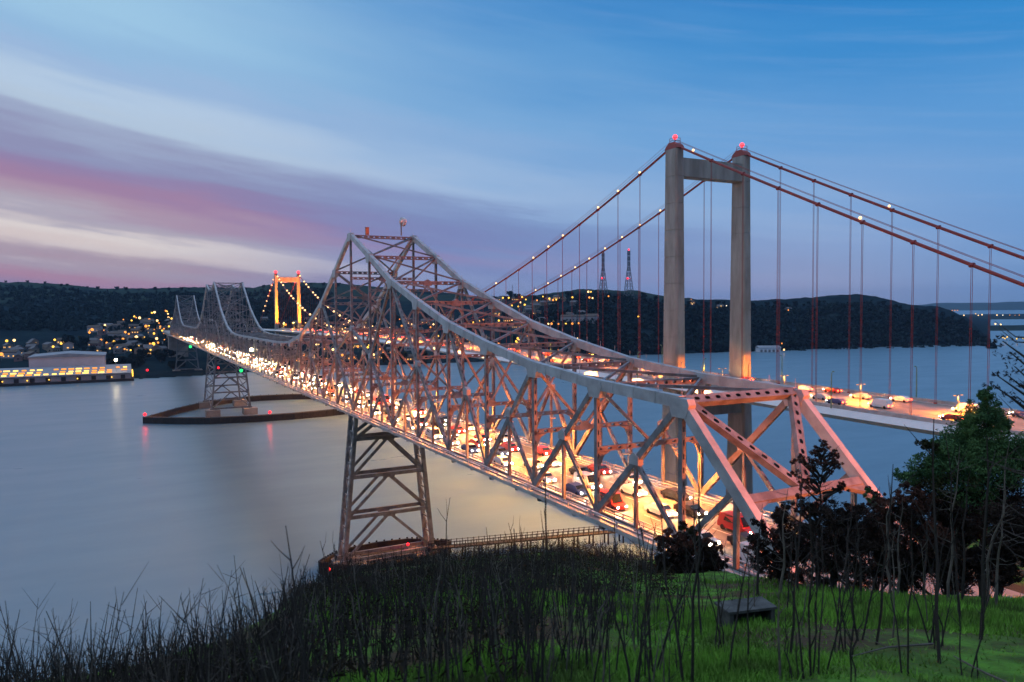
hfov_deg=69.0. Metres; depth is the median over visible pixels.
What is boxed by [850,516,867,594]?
bare sapling
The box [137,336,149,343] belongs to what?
tree
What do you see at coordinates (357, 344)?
house
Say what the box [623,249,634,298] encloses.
transmission mast
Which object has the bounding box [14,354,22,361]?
house
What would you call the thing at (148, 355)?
tree
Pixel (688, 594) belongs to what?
bare weed
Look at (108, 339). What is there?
tree
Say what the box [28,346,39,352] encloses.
house
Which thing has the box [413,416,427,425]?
car
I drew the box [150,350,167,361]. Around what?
tree
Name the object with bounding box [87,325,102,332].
house
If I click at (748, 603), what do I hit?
bare weed
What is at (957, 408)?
car
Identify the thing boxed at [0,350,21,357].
house
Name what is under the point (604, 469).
car
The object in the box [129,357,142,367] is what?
tree
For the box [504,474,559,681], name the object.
bare weed
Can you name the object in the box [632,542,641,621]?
bare weed
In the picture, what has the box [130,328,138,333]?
house
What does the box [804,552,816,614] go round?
bare weed
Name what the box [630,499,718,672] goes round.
bare weed
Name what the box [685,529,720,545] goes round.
car
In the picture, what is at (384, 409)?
car
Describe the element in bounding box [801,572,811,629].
bare weed
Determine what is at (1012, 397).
bare tree
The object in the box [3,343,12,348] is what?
house
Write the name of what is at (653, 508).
car
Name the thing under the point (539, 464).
car
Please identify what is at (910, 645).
fallen branch
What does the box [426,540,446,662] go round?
bare weed
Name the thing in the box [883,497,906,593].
bare sapling
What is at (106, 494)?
water
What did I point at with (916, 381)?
street lamp
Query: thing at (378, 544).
pier fender
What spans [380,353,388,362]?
tree
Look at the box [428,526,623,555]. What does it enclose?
timber walkway
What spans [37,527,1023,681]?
hillside
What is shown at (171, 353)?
tree
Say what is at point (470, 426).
car
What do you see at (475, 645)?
bare weed
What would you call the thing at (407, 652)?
bare weed
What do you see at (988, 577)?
bare weed
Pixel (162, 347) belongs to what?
house
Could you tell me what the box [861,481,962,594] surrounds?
cypress tree
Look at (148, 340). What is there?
tree
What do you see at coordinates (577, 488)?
car
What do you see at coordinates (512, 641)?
bare weed
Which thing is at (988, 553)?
bare sapling
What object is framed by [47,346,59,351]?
house
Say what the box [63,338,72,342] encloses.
tree
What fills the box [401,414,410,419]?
car
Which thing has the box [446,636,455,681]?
bare weed
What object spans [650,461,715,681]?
bare weed
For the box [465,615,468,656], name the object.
bare weed
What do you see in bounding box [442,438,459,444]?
car
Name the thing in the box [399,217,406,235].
dish antenna
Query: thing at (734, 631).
bare weed
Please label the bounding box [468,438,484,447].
car
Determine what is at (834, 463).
cypress tree
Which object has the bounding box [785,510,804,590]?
bare sapling
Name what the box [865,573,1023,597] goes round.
approach road
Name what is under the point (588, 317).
house
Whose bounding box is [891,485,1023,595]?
burnt shrub
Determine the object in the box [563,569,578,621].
bare weed
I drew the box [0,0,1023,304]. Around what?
sky
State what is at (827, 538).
burnt shrub
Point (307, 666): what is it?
bare weed
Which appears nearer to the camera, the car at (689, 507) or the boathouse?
the car at (689, 507)
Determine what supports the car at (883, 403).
on the suspension bridge at (915, 414)
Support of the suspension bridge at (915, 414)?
in the water
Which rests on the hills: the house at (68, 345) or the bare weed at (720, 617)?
the house at (68, 345)
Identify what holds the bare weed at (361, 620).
on the hillside
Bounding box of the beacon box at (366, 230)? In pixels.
[365,227,368,234]
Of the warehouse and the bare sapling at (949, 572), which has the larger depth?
the warehouse
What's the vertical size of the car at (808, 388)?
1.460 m
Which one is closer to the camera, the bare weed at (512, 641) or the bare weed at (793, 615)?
the bare weed at (512, 641)
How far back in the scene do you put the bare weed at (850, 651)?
8.61 m
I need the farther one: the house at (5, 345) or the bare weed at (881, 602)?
the house at (5, 345)
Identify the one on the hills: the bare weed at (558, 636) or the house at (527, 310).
the house at (527, 310)
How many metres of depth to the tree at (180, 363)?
875.22 m
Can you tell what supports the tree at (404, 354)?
on the hills
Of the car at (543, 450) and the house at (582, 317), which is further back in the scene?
the house at (582, 317)
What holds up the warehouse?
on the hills
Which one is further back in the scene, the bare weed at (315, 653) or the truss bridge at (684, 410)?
the truss bridge at (684, 410)
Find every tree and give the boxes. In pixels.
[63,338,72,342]
[68,335,77,344]
[78,336,89,345]
[87,345,95,350]
[103,336,113,343]
[106,354,115,364]
[112,339,126,344]
[117,355,131,363]
[127,345,133,352]
[129,353,145,364]
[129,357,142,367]
[133,344,143,348]
[136,349,150,358]
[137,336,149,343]
[144,337,154,343]
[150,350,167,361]
[166,349,175,357]
[169,361,177,369]
[177,361,185,365]
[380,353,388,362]
[399,351,407,359]
[419,351,427,360]
[506,291,513,299]
[513,293,522,300]
[775,439,868,587]
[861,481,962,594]
[893,386,1023,595]
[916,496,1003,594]
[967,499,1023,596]
[977,321,1023,573]
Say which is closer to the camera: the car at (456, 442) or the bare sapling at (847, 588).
the bare sapling at (847, 588)
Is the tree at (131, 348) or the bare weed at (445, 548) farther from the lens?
the tree at (131, 348)
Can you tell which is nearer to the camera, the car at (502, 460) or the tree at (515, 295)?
the car at (502, 460)
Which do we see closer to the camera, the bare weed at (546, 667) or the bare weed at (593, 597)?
the bare weed at (546, 667)
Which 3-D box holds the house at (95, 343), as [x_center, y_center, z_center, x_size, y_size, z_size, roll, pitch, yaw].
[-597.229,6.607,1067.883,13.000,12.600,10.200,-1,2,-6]
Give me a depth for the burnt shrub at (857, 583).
30.90 m
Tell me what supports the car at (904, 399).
on the suspension bridge at (915, 414)
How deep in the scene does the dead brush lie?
11.10 m
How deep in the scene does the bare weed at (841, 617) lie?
11.21 m
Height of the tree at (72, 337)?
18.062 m
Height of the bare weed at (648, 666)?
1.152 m
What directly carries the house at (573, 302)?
on the hills
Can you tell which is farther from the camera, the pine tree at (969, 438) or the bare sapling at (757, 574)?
the pine tree at (969, 438)
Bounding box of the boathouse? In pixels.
[756,345,780,351]
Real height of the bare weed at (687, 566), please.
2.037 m
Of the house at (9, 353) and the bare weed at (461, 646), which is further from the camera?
the house at (9, 353)
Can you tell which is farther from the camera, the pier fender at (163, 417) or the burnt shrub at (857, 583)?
the pier fender at (163, 417)
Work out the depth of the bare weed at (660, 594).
17.28 m
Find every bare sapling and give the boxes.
[749,504,768,596]
[766,490,796,592]
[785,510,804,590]
[832,494,859,595]
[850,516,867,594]
[873,486,895,595]
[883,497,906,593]
[909,494,938,595]
[933,447,972,598]
[934,470,978,599]
[973,442,1013,602]
[985,479,1017,605]
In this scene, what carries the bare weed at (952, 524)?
on the hillside
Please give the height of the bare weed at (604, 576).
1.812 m
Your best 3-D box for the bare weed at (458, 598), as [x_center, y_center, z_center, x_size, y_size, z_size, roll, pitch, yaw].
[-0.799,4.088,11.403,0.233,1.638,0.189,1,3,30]
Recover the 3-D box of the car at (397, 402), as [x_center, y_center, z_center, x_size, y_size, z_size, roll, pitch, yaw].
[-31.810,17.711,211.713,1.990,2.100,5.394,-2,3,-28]
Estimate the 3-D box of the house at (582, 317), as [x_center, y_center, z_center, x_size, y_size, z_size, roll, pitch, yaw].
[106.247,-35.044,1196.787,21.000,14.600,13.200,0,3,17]
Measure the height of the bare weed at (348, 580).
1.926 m
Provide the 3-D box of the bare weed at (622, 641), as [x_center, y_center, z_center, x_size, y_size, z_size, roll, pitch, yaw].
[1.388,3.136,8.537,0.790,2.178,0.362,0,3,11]
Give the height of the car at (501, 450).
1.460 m
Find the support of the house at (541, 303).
on the hills
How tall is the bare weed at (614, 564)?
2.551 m
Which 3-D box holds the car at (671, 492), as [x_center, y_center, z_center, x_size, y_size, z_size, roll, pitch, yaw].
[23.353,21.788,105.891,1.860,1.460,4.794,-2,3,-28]
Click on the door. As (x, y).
(107, 376)
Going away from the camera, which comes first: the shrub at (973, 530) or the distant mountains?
the shrub at (973, 530)
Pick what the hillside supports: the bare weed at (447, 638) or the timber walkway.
the bare weed at (447, 638)
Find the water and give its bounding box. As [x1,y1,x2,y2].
[0,310,1023,681]
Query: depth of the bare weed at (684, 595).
13.80 m
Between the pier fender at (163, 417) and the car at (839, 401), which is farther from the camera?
the pier fender at (163, 417)
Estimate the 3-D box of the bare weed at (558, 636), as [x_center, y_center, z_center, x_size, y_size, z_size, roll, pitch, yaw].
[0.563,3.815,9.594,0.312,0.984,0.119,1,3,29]
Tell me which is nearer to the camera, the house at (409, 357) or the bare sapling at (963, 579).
the bare sapling at (963, 579)
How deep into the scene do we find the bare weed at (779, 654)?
9.23 m
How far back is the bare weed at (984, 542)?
12.87 m
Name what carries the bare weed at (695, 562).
on the hillside
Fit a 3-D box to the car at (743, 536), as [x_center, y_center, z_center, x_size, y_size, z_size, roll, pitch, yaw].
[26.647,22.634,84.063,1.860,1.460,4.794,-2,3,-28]
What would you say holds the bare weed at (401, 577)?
on the hillside
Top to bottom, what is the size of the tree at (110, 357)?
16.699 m
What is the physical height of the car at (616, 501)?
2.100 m
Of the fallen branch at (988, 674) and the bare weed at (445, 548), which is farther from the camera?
the bare weed at (445, 548)
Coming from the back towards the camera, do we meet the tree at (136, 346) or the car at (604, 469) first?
the tree at (136, 346)
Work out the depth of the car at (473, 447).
142.14 m
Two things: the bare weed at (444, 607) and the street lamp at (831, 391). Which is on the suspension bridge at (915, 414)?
the street lamp at (831, 391)
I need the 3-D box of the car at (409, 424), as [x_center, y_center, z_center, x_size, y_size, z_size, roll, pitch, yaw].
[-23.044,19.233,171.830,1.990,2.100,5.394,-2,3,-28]
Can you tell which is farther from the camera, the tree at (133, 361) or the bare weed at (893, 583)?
the tree at (133, 361)
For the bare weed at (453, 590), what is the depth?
16.30 m
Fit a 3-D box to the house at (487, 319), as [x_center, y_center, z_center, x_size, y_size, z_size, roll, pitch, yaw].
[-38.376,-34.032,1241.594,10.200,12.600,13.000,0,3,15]
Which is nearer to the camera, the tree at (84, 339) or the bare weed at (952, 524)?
the bare weed at (952, 524)
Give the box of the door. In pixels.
[0,375,124,383]
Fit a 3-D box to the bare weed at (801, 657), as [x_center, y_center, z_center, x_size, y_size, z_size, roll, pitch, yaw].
[3.492,3.017,9.060,0.382,2.555,0.834,-1,2,-7]
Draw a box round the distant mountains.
[920,302,1023,310]
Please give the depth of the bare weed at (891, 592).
9.39 m
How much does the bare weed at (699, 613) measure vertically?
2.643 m
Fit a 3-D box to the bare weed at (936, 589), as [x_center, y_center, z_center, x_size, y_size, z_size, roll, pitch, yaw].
[5.813,2.844,10.419,0.293,3.528,0.619,-1,3,-15]
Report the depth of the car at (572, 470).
121.80 m
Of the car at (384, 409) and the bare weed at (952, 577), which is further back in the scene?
the car at (384, 409)
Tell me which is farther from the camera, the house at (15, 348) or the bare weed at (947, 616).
the house at (15, 348)
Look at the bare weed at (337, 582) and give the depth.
11.95 m
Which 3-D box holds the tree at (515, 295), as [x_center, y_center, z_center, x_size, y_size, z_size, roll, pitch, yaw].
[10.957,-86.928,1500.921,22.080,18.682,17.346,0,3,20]
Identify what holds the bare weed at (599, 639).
on the hillside
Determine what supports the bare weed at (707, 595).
on the hillside
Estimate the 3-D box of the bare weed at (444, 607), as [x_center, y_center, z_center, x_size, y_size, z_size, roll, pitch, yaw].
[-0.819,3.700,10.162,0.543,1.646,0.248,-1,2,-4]
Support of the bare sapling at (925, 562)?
on the hillside
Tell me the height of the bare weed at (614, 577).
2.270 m
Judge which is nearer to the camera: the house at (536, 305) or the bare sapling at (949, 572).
the bare sapling at (949, 572)
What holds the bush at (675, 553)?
on the hillside
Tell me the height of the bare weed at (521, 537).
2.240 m
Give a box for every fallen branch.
[852,636,933,656]
[953,655,1007,681]
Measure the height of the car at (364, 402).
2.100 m
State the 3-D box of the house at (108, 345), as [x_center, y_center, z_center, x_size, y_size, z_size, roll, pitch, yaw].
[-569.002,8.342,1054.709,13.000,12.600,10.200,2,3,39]
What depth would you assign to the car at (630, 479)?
114.61 m
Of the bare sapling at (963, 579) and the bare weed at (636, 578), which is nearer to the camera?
the bare weed at (636, 578)
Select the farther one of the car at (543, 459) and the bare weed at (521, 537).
the car at (543, 459)
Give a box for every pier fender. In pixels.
[143,393,344,423]
[318,537,450,574]
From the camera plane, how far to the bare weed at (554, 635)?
6.82 m
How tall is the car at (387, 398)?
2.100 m
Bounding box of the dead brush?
[0,536,706,681]
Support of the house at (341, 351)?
on the hills
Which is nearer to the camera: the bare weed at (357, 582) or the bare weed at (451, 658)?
the bare weed at (451, 658)
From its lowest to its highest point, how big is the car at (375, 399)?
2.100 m
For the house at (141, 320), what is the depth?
1303.06 m
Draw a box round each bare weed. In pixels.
[271,526,307,681]
[291,569,342,681]
[310,627,332,674]
[316,540,348,653]
[344,546,358,618]
[347,551,367,663]
[347,587,368,681]
[353,543,362,623]
[393,610,409,672]
[394,545,401,630]
[403,615,421,681]
[410,605,421,681]
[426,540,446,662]
[434,552,470,665]
[437,500,449,608]
[442,571,456,616]
[442,593,453,681]
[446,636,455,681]
[453,557,467,649]
[455,615,467,680]
[458,545,501,679]
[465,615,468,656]
[468,570,474,614]
[475,528,499,665]
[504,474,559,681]
[504,517,531,616]
[507,599,520,681]
[520,579,538,646]
[523,607,557,681]
[547,600,565,661]
[548,585,557,678]
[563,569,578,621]
[573,572,599,624]
[575,572,591,667]
[588,615,593,670]
[594,589,606,681]
[596,508,621,621]
[596,598,606,681]
[599,523,666,681]
[601,540,607,625]
[602,521,620,628]
[629,555,640,640]
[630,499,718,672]
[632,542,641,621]
[634,539,648,631]
[634,599,638,643]
[638,609,652,681]
[641,564,663,614]
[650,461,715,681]
[650,549,664,611]
[659,620,666,681]
[678,564,689,627]
[681,538,704,592]
[683,494,702,636]
[683,576,695,610]
[686,528,701,593]
[694,539,730,651]
[700,574,712,613]
[728,536,750,671]
[747,551,760,655]
[749,547,757,620]
[770,585,787,679]
[778,610,801,680]
[781,490,826,678]
[787,522,798,609]
[789,474,823,653]
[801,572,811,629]
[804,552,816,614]
[808,520,873,674]
[813,510,854,653]
[837,604,855,681]
[841,537,884,640]
[852,611,868,654]
[875,467,917,644]
[880,518,957,645]
[882,512,917,675]
[885,524,901,637]
[905,418,940,663]
[915,536,928,621]
[929,569,959,648]
[945,434,965,618]
[945,545,1000,679]
[950,549,954,598]
[979,435,1017,639]
[979,532,995,605]
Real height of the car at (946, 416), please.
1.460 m
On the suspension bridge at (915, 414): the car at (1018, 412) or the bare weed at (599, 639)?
the car at (1018, 412)
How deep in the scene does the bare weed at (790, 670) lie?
9.10 m
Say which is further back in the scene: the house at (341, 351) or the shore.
the shore
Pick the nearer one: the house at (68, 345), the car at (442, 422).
the car at (442, 422)
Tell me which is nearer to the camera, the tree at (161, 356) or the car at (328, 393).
the car at (328, 393)
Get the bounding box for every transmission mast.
[598,253,607,295]
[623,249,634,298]
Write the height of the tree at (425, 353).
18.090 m
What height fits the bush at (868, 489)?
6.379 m
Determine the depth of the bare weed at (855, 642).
10.56 m
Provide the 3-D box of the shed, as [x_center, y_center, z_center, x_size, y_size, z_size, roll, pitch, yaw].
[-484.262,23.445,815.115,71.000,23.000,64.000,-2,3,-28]
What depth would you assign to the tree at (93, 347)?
1003.95 m
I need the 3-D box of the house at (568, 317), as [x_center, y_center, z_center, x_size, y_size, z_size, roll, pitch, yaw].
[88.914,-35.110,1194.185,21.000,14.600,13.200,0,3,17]
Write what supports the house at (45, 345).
on the hills
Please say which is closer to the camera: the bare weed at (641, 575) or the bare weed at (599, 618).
the bare weed at (599, 618)
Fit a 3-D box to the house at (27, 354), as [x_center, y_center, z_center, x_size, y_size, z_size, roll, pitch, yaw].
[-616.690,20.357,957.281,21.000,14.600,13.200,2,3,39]
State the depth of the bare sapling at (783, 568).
21.25 m
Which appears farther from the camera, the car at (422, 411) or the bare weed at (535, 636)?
the car at (422, 411)
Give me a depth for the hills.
1428.80 m
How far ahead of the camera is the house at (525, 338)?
1093.82 m
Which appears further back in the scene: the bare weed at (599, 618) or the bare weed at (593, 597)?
the bare weed at (593, 597)
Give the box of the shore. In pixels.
[986,325,1023,330]
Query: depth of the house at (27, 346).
1032.77 m
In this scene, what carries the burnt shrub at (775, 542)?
on the hillside
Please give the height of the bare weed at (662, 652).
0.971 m
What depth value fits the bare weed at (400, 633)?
10.09 m
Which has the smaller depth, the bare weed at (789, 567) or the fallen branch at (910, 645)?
the fallen branch at (910, 645)
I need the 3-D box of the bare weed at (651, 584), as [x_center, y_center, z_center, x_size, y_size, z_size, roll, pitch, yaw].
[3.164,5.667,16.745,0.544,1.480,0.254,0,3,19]
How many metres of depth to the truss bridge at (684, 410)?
138.64 m
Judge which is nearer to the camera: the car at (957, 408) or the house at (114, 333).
the car at (957, 408)
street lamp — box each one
[830,371,834,407]
[914,366,916,396]
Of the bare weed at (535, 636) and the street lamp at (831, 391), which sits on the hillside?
the bare weed at (535, 636)
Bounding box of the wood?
[0,284,997,354]
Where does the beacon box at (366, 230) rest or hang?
on the truss bridge at (684, 410)
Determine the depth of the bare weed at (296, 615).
7.17 m
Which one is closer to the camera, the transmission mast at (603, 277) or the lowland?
the transmission mast at (603, 277)
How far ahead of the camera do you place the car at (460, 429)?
164.61 m
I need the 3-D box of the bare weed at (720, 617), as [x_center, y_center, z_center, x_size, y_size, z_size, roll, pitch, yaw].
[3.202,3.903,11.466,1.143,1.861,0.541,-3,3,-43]
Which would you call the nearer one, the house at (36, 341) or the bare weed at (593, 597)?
the bare weed at (593, 597)
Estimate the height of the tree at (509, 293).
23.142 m
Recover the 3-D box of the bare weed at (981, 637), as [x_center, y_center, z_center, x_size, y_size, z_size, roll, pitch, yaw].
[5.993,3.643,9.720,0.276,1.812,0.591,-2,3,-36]
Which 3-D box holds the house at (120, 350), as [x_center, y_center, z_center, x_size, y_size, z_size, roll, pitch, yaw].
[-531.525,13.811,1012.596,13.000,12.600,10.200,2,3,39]
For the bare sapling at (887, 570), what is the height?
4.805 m
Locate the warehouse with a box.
[0,364,133,386]
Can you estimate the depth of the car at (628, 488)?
108.05 m
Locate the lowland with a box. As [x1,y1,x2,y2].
[962,314,1023,318]
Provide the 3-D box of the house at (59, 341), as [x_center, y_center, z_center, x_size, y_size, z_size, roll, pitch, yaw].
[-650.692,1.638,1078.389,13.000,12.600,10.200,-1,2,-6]
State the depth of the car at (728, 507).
96.31 m
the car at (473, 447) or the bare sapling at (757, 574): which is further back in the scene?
the car at (473, 447)
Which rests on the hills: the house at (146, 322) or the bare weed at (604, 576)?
the house at (146, 322)
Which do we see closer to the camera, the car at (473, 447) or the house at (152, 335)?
the car at (473, 447)
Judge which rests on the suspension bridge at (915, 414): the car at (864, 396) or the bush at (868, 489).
the car at (864, 396)
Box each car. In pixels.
[326,392,334,396]
[363,399,374,406]
[373,397,380,403]
[383,395,390,402]
[383,405,390,413]
[394,399,403,407]
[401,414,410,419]
[406,419,416,428]
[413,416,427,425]
[414,408,425,413]
[425,427,442,438]
[430,416,445,426]
[440,415,446,421]
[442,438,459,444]
[444,429,458,436]
[451,425,465,432]
[461,423,474,430]
[461,443,478,452]
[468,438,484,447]
[474,433,490,441]
[490,446,507,455]
[493,455,513,466]
[494,433,511,441]
[500,442,518,450]
[522,458,542,467]
[537,446,551,455]
[538,471,556,483]
[539,456,560,466]
[566,482,586,496]
[569,465,591,473]
[573,471,601,488]
[587,464,611,474]
[600,489,627,510]
[615,473,641,484]
[619,483,647,496]
[644,502,676,518]
[661,487,691,501]
[673,501,707,517]
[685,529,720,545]
[717,510,752,533]
[718,504,740,515]
[727,532,751,545]
[740,541,772,572]
[798,386,812,390]
[811,393,830,399]
[823,387,841,393]
[826,398,846,404]
[850,393,870,399]
[867,398,892,408]
[890,395,909,402]
[939,413,962,421]
[952,403,978,411]
[1009,410,1023,416]
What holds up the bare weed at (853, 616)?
on the hillside
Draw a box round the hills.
[0,282,990,378]
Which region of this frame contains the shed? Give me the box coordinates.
[27,351,106,367]
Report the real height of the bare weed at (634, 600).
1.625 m
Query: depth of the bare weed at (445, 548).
16.50 m
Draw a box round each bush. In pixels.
[654,521,729,573]
[857,485,916,590]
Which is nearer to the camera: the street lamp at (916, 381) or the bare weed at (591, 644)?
the bare weed at (591, 644)
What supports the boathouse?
in the water
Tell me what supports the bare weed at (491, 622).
on the hillside
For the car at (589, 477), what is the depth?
112.56 m
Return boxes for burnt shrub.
[745,502,815,585]
[763,501,901,590]
[791,494,889,587]
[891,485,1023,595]
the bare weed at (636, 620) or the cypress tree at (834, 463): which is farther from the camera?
the cypress tree at (834, 463)
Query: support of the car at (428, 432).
on the truss bridge at (684, 410)
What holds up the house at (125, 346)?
on the hills
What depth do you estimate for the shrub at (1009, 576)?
24.63 m
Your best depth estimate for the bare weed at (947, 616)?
11.72 m
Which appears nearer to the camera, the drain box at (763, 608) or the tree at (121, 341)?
the drain box at (763, 608)
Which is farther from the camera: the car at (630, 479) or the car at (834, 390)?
the car at (834, 390)
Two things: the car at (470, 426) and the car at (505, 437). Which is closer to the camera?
the car at (505, 437)
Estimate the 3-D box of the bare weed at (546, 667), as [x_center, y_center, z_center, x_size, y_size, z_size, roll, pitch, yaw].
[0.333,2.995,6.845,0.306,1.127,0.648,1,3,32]
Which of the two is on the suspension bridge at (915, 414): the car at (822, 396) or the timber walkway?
the car at (822, 396)
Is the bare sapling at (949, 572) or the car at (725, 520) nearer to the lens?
the bare sapling at (949, 572)
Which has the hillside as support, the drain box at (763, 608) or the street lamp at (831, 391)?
the drain box at (763, 608)
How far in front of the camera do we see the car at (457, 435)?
159.62 m
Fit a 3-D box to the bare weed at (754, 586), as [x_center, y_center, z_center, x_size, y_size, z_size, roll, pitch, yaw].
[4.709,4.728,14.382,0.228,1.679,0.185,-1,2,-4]
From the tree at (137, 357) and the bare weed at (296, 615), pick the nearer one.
the bare weed at (296, 615)
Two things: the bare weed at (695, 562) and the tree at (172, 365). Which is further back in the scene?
the tree at (172, 365)
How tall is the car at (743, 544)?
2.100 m
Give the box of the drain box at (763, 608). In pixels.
[714,596,776,628]
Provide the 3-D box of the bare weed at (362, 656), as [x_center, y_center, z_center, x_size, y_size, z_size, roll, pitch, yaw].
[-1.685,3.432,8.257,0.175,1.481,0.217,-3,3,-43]
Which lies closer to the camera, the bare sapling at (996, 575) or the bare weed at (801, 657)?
the bare weed at (801, 657)
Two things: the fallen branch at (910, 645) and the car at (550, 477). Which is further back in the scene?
the car at (550, 477)
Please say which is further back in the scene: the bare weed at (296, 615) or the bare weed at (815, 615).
the bare weed at (815, 615)
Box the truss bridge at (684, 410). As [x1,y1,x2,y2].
[162,230,917,586]
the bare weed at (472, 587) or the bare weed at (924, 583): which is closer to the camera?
the bare weed at (924, 583)
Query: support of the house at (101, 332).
on the hills
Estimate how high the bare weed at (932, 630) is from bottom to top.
2.344 m
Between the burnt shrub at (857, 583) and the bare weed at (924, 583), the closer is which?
the bare weed at (924, 583)
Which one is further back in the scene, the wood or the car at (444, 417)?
the wood
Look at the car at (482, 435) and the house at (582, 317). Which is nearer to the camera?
the car at (482, 435)
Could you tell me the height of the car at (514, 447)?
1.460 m
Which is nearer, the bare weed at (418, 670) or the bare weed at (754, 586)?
the bare weed at (418, 670)
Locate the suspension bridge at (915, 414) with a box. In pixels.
[259,134,1023,503]
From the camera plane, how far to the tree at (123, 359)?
878.63 m
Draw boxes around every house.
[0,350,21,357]
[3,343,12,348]
[3,347,23,352]
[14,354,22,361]
[23,351,40,359]
[25,344,37,350]
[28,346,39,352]
[29,339,38,344]
[42,342,56,350]
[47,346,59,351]
[56,338,63,343]
[63,341,73,350]
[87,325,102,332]
[89,341,100,346]
[98,329,105,335]
[104,342,114,349]
[107,331,124,335]
[115,344,132,351]
[116,346,126,353]
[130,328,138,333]
[140,319,154,322]
[143,321,153,324]
[149,330,157,338]
[154,346,167,354]
[333,349,348,357]
[354,343,361,348]
[403,354,412,360]
[485,317,490,322]
[517,335,527,341]
[523,308,531,312]
[533,303,539,309]
[538,301,546,305]
[560,315,573,321]
[570,300,577,305]
[577,315,584,321]
[585,315,594,323]
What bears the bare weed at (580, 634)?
on the hillside

